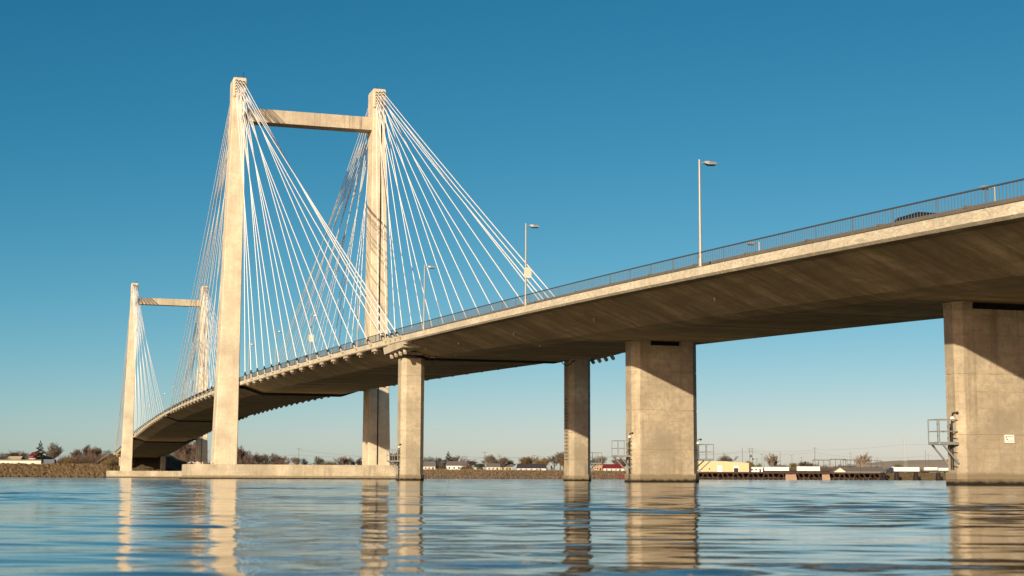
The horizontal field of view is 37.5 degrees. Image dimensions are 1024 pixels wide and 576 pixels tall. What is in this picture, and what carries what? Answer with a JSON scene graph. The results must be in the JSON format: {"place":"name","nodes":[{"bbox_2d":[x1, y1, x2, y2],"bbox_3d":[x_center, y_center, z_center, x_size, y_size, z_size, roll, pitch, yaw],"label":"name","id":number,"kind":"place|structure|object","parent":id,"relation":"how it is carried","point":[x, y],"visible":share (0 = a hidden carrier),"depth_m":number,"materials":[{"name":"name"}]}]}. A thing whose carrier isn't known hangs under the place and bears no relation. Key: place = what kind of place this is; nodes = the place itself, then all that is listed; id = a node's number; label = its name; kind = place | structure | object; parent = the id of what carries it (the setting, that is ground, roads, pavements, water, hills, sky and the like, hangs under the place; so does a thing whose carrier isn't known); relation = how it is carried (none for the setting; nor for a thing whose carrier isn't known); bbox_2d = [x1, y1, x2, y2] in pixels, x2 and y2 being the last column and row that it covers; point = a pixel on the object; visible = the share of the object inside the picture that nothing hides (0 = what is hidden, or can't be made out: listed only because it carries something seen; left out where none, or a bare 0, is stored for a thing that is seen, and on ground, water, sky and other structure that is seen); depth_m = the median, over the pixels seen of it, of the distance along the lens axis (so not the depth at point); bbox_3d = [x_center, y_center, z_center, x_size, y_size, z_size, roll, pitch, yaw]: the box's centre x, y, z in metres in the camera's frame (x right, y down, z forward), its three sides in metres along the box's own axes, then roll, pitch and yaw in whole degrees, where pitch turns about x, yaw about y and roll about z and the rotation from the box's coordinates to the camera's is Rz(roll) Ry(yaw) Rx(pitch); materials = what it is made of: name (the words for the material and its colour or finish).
{"place":"outdoors","nodes":[
{"label":"outdoors","id":0,"kind":"place"},
{"bbox_2d":[102,454,181,470],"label":"embankment","id":1,"kind":"structure","parent":0,"point":[149,463],"depth_m":669.67,"materials":[{"name":"brown plant"}]},
{"bbox_2d":[46,465,945,479],"bbox_3d":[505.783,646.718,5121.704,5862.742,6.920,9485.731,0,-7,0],"label":"ground","id":2,"kind":"structure","parent":0,"point":[593,473],"depth_m":897.92,"materials":[{"name":"brown plant"}]},
{"bbox_2d":[7,456,25,459],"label":"house","id":3,"kind":"structure","parent":2,"relation":"on","point":[17,457],"depth_m":707.76,"materials":[{"name":"white"}]},
{"bbox_2d":[6,449,28,458],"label":"bare tree","id":4,"kind":"object","parent":2,"relation":"on","point":[15,454],"visible":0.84,"depth_m":715.15,"materials":[{"name":"brown plant"}]},
{"bbox_2d":[0,459,43,463],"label":"shed","id":5,"kind":"structure","parent":2,"relation":"on","point":[13,461],"depth_m":657.55,"materials":[{"name":"white metal"}]},
{"bbox_2d":[28,452,42,459],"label":"house","id":6,"kind":"structure","parent":2,"relation":"on","point":[31,456],"depth_m":695.58,"materials":[{"name":"brick"}]},
{"bbox_2d":[33,440,46,459],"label":"conifer tree","id":7,"kind":"object","parent":2,"relation":"on","point":[40,454],"visible":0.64,"depth_m":695.30,"materials":[{"name":"green plant"}]},
{"bbox_2d":[44,459,55,463],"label":"shipping container","id":8,"kind":"object","parent":2,"relation":"on","point":[47,461],"visible":0.63,"depth_m":650.66,"materials":[{"name":"grey metal"}]},
{"bbox_2d":[47,442,64,458],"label":"bare tree","id":9,"kind":"object","parent":2,"relation":"on","point":[54,452],"visible":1,"depth_m":684.32,"materials":[{"name":"brown plant"}]},
{"bbox_2d":[0,462,112,477],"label":"riprap","id":10,"kind":"object","parent":2,"relation":"on","point":[18,469],"visible":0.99,"depth_m":637.37,"materials":[{"name":"brown stone"}]},
{"bbox_2d":[56,456,67,463],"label":"shrub","id":11,"kind":"object","parent":2,"relation":"on","point":[61,461],"visible":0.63,"depth_m":665.12,"materials":[{"name":"brown plant"}]},
{"bbox_2d":[66,454,86,464],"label":"shrub","id":12,"kind":"object","parent":2,"relation":"on","point":[74,461],"visible":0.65,"depth_m":664.34,"materials":[{"name":"brown plant"}]},
{"bbox_2d":[70,450,83,458],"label":"bare tree","id":13,"kind":"object","parent":2,"relation":"on","point":[74,453],"visible":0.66,"depth_m":685.10,"materials":[{"name":"brown plant"}]},
{"bbox_2d":[75,444,90,456],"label":"bare tree","id":14,"kind":"object","parent":2,"relation":"on","point":[85,450],"visible":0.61,"depth_m":695.87,"materials":[{"name":"brown plant"}]},
{"bbox_2d":[86,446,98,455],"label":"bare tree","id":15,"kind":"object","parent":2,"relation":"on","point":[91,450],"visible":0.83,"depth_m":690.28,"materials":[{"name":"brown plant"}]},
{"bbox_2d":[79,451,108,463],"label":"shrub","id":16,"kind":"object","parent":2,"relation":"on","point":[94,459],"visible":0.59,"depth_m":664.59,"materials":[{"name":"brown plant"}]},
{"bbox_2d":[106,457,117,465],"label":"shrub","id":17,"kind":"object","parent":2,"relation":"on","point":[114,462],"visible":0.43,"depth_m":658.91,"materials":[{"name":"brown plant"}]},
{"bbox_2d":[113,452,159,457],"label":"bridge abutment","id":18,"kind":"object","parent":2,"relation":"on","point":[138,456],"visible":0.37,"depth_m":669.20,"materials":[{"name":"concrete"}]},
{"bbox_2d":[112,466,173,470],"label":"riprap","id":19,"kind":"object","parent":2,"relation":"on","point":[114,469],"visible":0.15,"depth_m":653.68,"materials":[{"name":"stone"}]},
{"bbox_2d":[167,456,185,469],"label":"shrub","id":20,"kind":"object","parent":2,"relation":"on","point":[178,464],"visible":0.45,"depth_m":673.43,"materials":[{"name":"green plant"}]},
{"bbox_2d":[172,444,191,458],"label":"bare tree","id":21,"kind":"object","parent":2,"relation":"on","point":[186,449],"visible":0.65,"depth_m":784.38,"materials":[{"name":"brown plant"}]},
{"bbox_2d":[171,450,195,459],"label":"shrub","id":22,"kind":"object","parent":2,"relation":"on","point":[184,454],"visible":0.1,"depth_m":771.81,"materials":[{"name":"brown plant"}]},
{"bbox_2d":[187,440,195,454],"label":"bare tree","id":23,"kind":"object","parent":2,"relation":"on","point":[193,448],"visible":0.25,"depth_m":781.85,"materials":[{"name":"brown plant"}]},
{"bbox_2d":[176,451,210,463],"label":"shrub","id":24,"kind":"object","parent":2,"relation":"on","point":[194,456],"visible":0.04,"depth_m":770.94,"materials":[{"name":"brown plant"}]},
{"bbox_2d":[237,445,249,461],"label":"bare tree","id":25,"kind":"object","parent":2,"relation":"on","point":[240,451],"visible":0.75,"depth_m":794.36,"materials":[{"name":"brown plant"}]},
{"bbox_2d":[237,454,258,463],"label":"shrub","id":26,"kind":"object","parent":2,"relation":"on","point":[245,461],"visible":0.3,"depth_m":792.17,"materials":[{"name":"brown plant"}]},
{"bbox_2d":[252,452,266,463],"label":"bare tree","id":27,"kind":"object","parent":2,"relation":"on","point":[258,458],"visible":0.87,"depth_m":842.02,"materials":[{"name":"brown plant"}]},
{"bbox_2d":[257,452,269,463],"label":"bare tree","id":28,"kind":"object","parent":2,"relation":"on","point":[260,455],"visible":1,"depth_m":843.59,"materials":[{"name":"brown plant"}]},
{"bbox_2d":[269,453,281,464],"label":"bare tree","id":29,"kind":"object","parent":2,"relation":"on","point":[274,457],"visible":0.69,"depth_m":853.09,"materials":[{"name":"brown plant"}]},
{"bbox_2d":[268,458,291,464],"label":"shrub","id":30,"kind":"object","parent":2,"relation":"on","point":[277,462],"visible":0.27,"depth_m":842.20,"materials":[{"name":"brown plant"}]},
{"bbox_2d":[277,455,291,463],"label":"bare tree","id":31,"kind":"object","parent":2,"relation":"on","point":[284,459],"visible":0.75,"depth_m":853.46,"materials":[{"name":"brown plant"}]},
{"bbox_2d":[291,457,299,464],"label":"bare tree","id":32,"kind":"object","parent":2,"relation":"on","point":[294,461],"visible":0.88,"depth_m":893.30,"materials":[{"name":"brown plant"}]},
{"bbox_2d":[300,459,311,464],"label":"house","id":33,"kind":"structure","parent":2,"relation":"on","point":[304,461],"depth_m":863.99,"materials":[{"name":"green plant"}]},
{"bbox_2d":[313,456,322,464],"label":"bare tree","id":34,"kind":"object","parent":2,"relation":"on","point":[317,460],"visible":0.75,"depth_m":872.58,"materials":[{"name":"brown plant"}]},
{"bbox_2d":[11,463,625,471],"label":"dry grass","id":35,"kind":"structure","parent":2,"relation":"on","point":[437,469],"depth_m":807.73,"materials":[{"name":"brown plant"}]},
{"bbox_2d":[314,460,335,464],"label":"shrub","id":36,"kind":"object","parent":2,"relation":"on","point":[320,463],"visible":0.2,"depth_m":863.12,"materials":[{"name":"brown plant"}]},
{"bbox_2d":[333,456,351,464],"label":"bare tree","id":37,"kind":"object","parent":2,"relation":"on","point":[343,460],"visible":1,"depth_m":863.69,"materials":[{"name":"brown plant"}]},
{"bbox_2d":[352,457,361,464],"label":"bare tree","id":38,"kind":"object","parent":2,"relation":"on","point":[358,461],"visible":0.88,"depth_m":874.26,"materials":[{"name":"brown plant"}]},
{"bbox_2d":[423,461,436,469],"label":"house","id":39,"kind":"structure","parent":2,"relation":"on","point":[429,464],"depth_m":840.30,"materials":[{"name":"white paint"}]},
{"bbox_2d":[435,462,446,469],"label":"shrub","id":40,"kind":"object","parent":2,"relation":"on","point":[438,466],"visible":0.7,"depth_m":842.04,"materials":[{"name":"brown plant"}]},
{"bbox_2d":[442,451,451,467],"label":"conifer tree","id":41,"kind":"object","parent":2,"relation":"on","point":[446,459],"visible":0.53,"depth_m":854.24,"materials":[{"name":"green plant"}]},
{"bbox_2d":[445,460,467,469],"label":"house","id":42,"kind":"structure","parent":2,"relation":"on","point":[453,465],"depth_m":844.82,"materials":[{"name":"white paint"}]},
{"bbox_2d":[449,455,468,461],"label":"bare tree","id":43,"kind":"object","parent":2,"relation":"on","point":[455,459],"visible":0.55,"depth_m":893.10,"materials":[{"name":"brown plant"}]},
{"bbox_2d":[459,463,472,469],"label":"shrub","id":44,"kind":"object","parent":2,"relation":"on","point":[466,467],"visible":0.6,"depth_m":842.20,"materials":[{"name":"brown plant"}]},
{"bbox_2d":[466,459,477,466],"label":"bare tree","id":45,"kind":"object","parent":2,"relation":"on","point":[471,463],"visible":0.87,"depth_m":903.60,"materials":[{"name":"brown plant"}]},
{"bbox_2d":[481,454,495,464],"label":"bare tree","id":46,"kind":"object","parent":2,"relation":"on","point":[487,458],"visible":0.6,"depth_m":902.40,"materials":[{"name":"brown plant"}]},
{"bbox_2d":[487,456,498,462],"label":"bare tree","id":47,"kind":"object","parent":2,"relation":"on","point":[494,460],"visible":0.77,"depth_m":892.85,"materials":[{"name":"brown plant"}]},
{"bbox_2d":[486,463,500,469],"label":"house","id":48,"kind":"structure","parent":2,"relation":"on","point":[491,466],"depth_m":844.06,"materials":[{"name":"white"}]},
{"bbox_2d":[498,457,507,468],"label":"bare tree","id":49,"kind":"object","parent":2,"relation":"on","point":[503,461],"visible":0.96,"depth_m":893.08,"materials":[{"name":"brown plant"}]},
{"bbox_2d":[501,464,512,469],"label":"house","id":50,"kind":"structure","parent":2,"relation":"on","point":[510,466],"depth_m":893.71,"materials":[{"name":"beige metal"}]},
{"bbox_2d":[524,456,537,463],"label":"bare tree","id":51,"kind":"object","parent":2,"relation":"on","point":[528,460],"visible":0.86,"depth_m":881.94,"materials":[{"name":"brown plant"}]},
{"bbox_2d":[516,464,546,469],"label":"house","id":52,"kind":"structure","parent":2,"relation":"on","point":[531,466],"depth_m":840.27,"materials":[{"name":"white paint"}]},
{"bbox_2d":[548,453,557,469],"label":"bare tree","id":53,"kind":"object","parent":2,"relation":"on","point":[552,459],"visible":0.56,"depth_m":902.74,"materials":[{"name":"brown plant"}]},
{"bbox_2d":[555,451,563,469],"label":"bare tree","id":54,"kind":"object","parent":2,"relation":"on","point":[559,456],"visible":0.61,"depth_m":892.82,"materials":[{"name":"brown plant"}]},
{"bbox_2d":[423,469,697,478],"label":"riprap","id":55,"kind":"object","parent":2,"relation":"on","point":[444,473],"visible":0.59,"depth_m":803.90,"materials":[{"name":"brown stone"}]},
{"bbox_2d":[592,465,602,470],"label":"house","id":56,"kind":"structure","parent":2,"relation":"on","point":[599,467],"depth_m":873.84,"materials":[{"name":"orange paint"}]},
{"bbox_2d":[596,456,606,464],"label":"bare tree","id":57,"kind":"object","parent":2,"relation":"on","point":[603,460],"visible":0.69,"depth_m":922.99,"materials":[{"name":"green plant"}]},
{"bbox_2d":[602,464,623,470],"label":"house","id":58,"kind":"structure","parent":2,"relation":"on","point":[610,467],"depth_m":874.24,"materials":[{"name":"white paint"}]},
{"bbox_2d":[610,458,625,464],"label":"bare tree","id":59,"kind":"object","parent":2,"relation":"on","point":[614,461],"visible":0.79,"depth_m":922.28,"materials":[{"name":"brown plant"}]},
{"bbox_2d":[697,461,748,471],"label":"warehouse","id":60,"kind":"structure","parent":2,"relation":"on","point":[719,466],"depth_m":928.54,"materials":[{"name":"beige metal"}]},
{"bbox_2d":[733,466,738,471],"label":"roller door","id":61,"kind":"structure","parent":60,"relation":"in","point":[735,468],"depth_m":928.28,"materials":[{"name":"white paint"}]},
{"bbox_2d":[717,454,738,461],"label":"bare tree","id":62,"kind":"object","parent":2,"relation":"on","point":[727,458],"visible":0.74,"depth_m":952.57,"materials":[{"name":"brown plant"}]},
{"bbox_2d":[749,467,762,471],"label":"store building","id":63,"kind":"structure","parent":2,"relation":"on","point":[755,469],"depth_m":933.30,"materials":[{"name":"white paint"}]},
{"bbox_2d":[764,453,776,465],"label":"poplar tree","id":64,"kind":"object","parent":2,"relation":"on","point":[773,459],"visible":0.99,"depth_m":1091.48,"materials":[{"name":"brown plant"}]},
{"bbox_2d":[764,467,788,471],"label":"trailer","id":65,"kind":"object","parent":2,"relation":"on","point":[769,469],"visible":0.86,"depth_m":918.47,"materials":[{"name":"white paint"}]},
{"bbox_2d":[796,467,819,471],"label":"trailer","id":66,"kind":"object","parent":2,"relation":"on","point":[814,469],"visible":0.83,"depth_m":913.53,"materials":[{"name":"white paint"}]},
{"bbox_2d":[829,458,846,466],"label":"switchyard gantry","id":67,"kind":"object","parent":2,"relation":"on","point":[837,459],"visible":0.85,"depth_m":1102.89,"materials":[{"name":"grey metal"}]},
{"bbox_2d":[832,467,845,471],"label":"store building","id":68,"kind":"structure","parent":2,"relation":"on","point":[838,469],"depth_m":943.23,"materials":[{"name":"white"}]},
{"bbox_2d":[853,456,859,466],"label":"poplar tree","id":69,"kind":"object","parent":2,"relation":"on","point":[858,461],"visible":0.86,"depth_m":1251.51,"materials":[{"name":"brown plant"}]},
{"bbox_2d":[840,467,884,471],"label":"store building","id":70,"kind":"structure","parent":2,"relation":"on","point":[864,469],"depth_m":986.42,"materials":[{"name":"white"}]},
{"bbox_2d":[857,452,870,466],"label":"poplar tree","id":71,"kind":"object","parent":2,"relation":"on","point":[865,458],"visible":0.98,"depth_m":1239.06,"materials":[{"name":"brown plant"}]},
{"bbox_2d":[885,467,918,472],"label":"lorry","id":72,"kind":"object","parent":2,"relation":"on","point":[903,469],"visible":0.89,"depth_m":911.62,"materials":[{"name":"white paint"}]},
{"bbox_2d":[876,472,945,479],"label":"riprap","id":73,"kind":"object","parent":2,"relation":"on","point":[902,475],"visible":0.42,"depth_m":901.01,"materials":[{"name":"brown stone"}]},
{"bbox_2d":[923,466,947,472],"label":"tanker lorry","id":74,"kind":"object","parent":2,"relation":"on","point":[932,469],"visible":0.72,"depth_m":923.66,"materials":[{"name":"white paint"}]},
{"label":"utility pole","id":75,"kind":"object","parent":2,"relation":"on","visible":0},
{"bbox_2d":[302,444,915,458],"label":"power line","id":76,"kind":"object","parent":75,"relation":"attached to","point":[602,457],"visible":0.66,"depth_m":905.51,"materials":[{"name":"metal"}]},
{"bbox_2d":[0,477,1023,575],"bbox_3d":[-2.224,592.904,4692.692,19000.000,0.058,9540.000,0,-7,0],"label":"water","id":77,"kind":"structure","parent":0,"point":[75,526],"depth_m":7.69,"materials":[{"name":"blue liquid"}]},
{"bbox_2d":[105,471,181,477],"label":"tower foundation","id":78,"kind":"object","parent":77,"relation":"in","point":[143,474],"visible":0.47,"depth_m":540.01,"materials":[{"name":"concrete"}]},
{"bbox_2d":[115,283,217,470],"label":"bridge tower","id":79,"kind":"structure","parent":78,"relation":"on","point":[128,416],"depth_m":546.56,"materials":[{"name":"concrete"}]},
{"bbox_2d":[160,455,165,470],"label":"pier column","id":80,"kind":"structure","parent":77,"relation":"in","point":[162,462],"depth_m":660.78,"materials":[{"name":"concrete"}]},
{"bbox_2d":[179,464,396,478],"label":"tower foundation","id":81,"kind":"object","parent":77,"relation":"in","point":[225,471],"visible":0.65,"depth_m":258.09,"materials":[{"name":"concrete"}]},
{"bbox_2d":[170,73,547,464],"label":"bridge tower","id":82,"kind":"structure","parent":81,"relation":"on","point":[376,421],"depth_m":265.00,"materials":[{"name":"concrete"}]},
{"bbox_2d":[115,332,620,456],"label":"bridge deck","id":83,"kind":"structure","parent":82,"relation":"hanging from","point":[372,363],"depth_m":226.50,"materials":[{"name":"concrete"}]},
{"bbox_2d":[274,330,281,370],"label":"street lamp","id":84,"kind":"object","parent":83,"relation":"on","point":[275,346],"visible":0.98,"depth_m":222.49,"materials":[{"name":"metal"}]},
{"bbox_2d":[309,314,318,360],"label":"street lamp","id":85,"kind":"object","parent":83,"relation":"on","point":[310,333],"visible":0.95,"depth_m":194.14,"materials":[{"name":"metal"}]},
{"bbox_2d":[356,293,366,346],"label":"street lamp","id":86,"kind":"object","parent":83,"relation":"on","point":[357,317],"visible":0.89,"depth_m":165.55,"materials":[{"name":"metal"}]},
{"bbox_2d":[387,357,423,480],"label":"pier column","id":87,"kind":"structure","parent":77,"relation":"in","point":[410,436],"depth_m":148.99,"materials":[{"name":"concrete"}]},
{"bbox_2d":[563,359,601,480],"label":"pier column","id":88,"kind":"structure","parent":77,"relation":"in","point":[577,452],"depth_m":154.28,"materials":[{"name":"concrete"}]},
{"bbox_2d":[612,340,713,482],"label":"bridge pier","id":89,"kind":"structure","parent":77,"relation":"in","point":[662,444],"depth_m":109.72,"materials":[{"name":"concrete"}]},
{"bbox_2d":[388,178,1023,365],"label":"approach deck","id":90,"kind":"structure","parent":89,"relation":"on","point":[923,267],"depth_m":78.65,"materials":[{"name":"concrete"}]},
{"bbox_2d":[422,265,434,330],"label":"street lamp","id":91,"kind":"object","parent":90,"relation":"on","point":[431,267],"visible":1,"depth_m":136.93,"materials":[{"name":"metal"}]},
{"bbox_2d":[523,223,538,305],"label":"street lamp","id":92,"kind":"object","parent":90,"relation":"on","point":[531,226],"visible":1,"depth_m":108.51,"materials":[{"name":"metal"}]},
{"bbox_2d":[524,267,530,277],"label":"lamp board","id":93,"kind":"object","parent":92,"relation":"attached to","point":[527,272],"visible":1,"depth_m":107.93,"materials":[{"name":"white"}]},
{"bbox_2d":[697,159,716,267],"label":"street lamp","id":94,"kind":"object","parent":90,"relation":"on","point":[709,163],"visible":1,"depth_m":79.87,"materials":[{"name":"metal"}]},
{"bbox_2d":[894,212,934,221],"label":"passing car","id":95,"kind":"object","parent":90,"relation":"on","point":[913,216],"visible":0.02,"depth_m":69.54,"materials":[{"name":"black paint"}]},
{"bbox_2d":[785,474,796,479],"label":"stone block","id":96,"kind":"structure","parent":77,"relation":"in","point":[791,477],"depth_m":891.97,"materials":[{"name":"stone"}]},
{"bbox_2d":[697,472,887,479],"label":"timber dock","id":97,"kind":"object","parent":77,"relation":"in","point":[815,475],"visible":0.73,"depth_m":893.00,"materials":[{"name":"brown wood"}]},
{"bbox_2d":[822,474,829,479],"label":"stone block","id":98,"kind":"structure","parent":77,"relation":"in","point":[825,476],"depth_m":891.98,"materials":[{"name":"stone"}]},
{"bbox_2d":[913,472,918,479],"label":"mooring dolphin","id":99,"kind":"object","parent":77,"relation":"in","point":[915,476],"visible":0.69,"depth_m":890.80},
{"bbox_2d":[927,301,1023,485],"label":"bridge pier","id":100,"kind":"structure","parent":77,"relation":"in","point":[984,358],"depth_m":71.27,"materials":[{"name":"concrete"}]},
{"bbox_2d":[1004,435,1013,442],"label":"notice plate","id":101,"kind":"object","parent":100,"relation":"attached to","point":[1009,438],"visible":1,"depth_m":71.20,"materials":[{"name":"white paint"}]},
{"bbox_2d":[0,0,1023,470],"label":"sky","id":102,"kind":"structure","parent":0,"point":[589,123],"materials":[{"name":"blue"}]},
{"bbox_2d":[829,459,947,472],"bbox_3d":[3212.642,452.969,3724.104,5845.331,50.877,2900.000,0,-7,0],"label":"hills","id":103,"kind":"structure","parent":0,"point":[920,464],"depth_m":2781.30,"materials":[{"name":"brown plant"}]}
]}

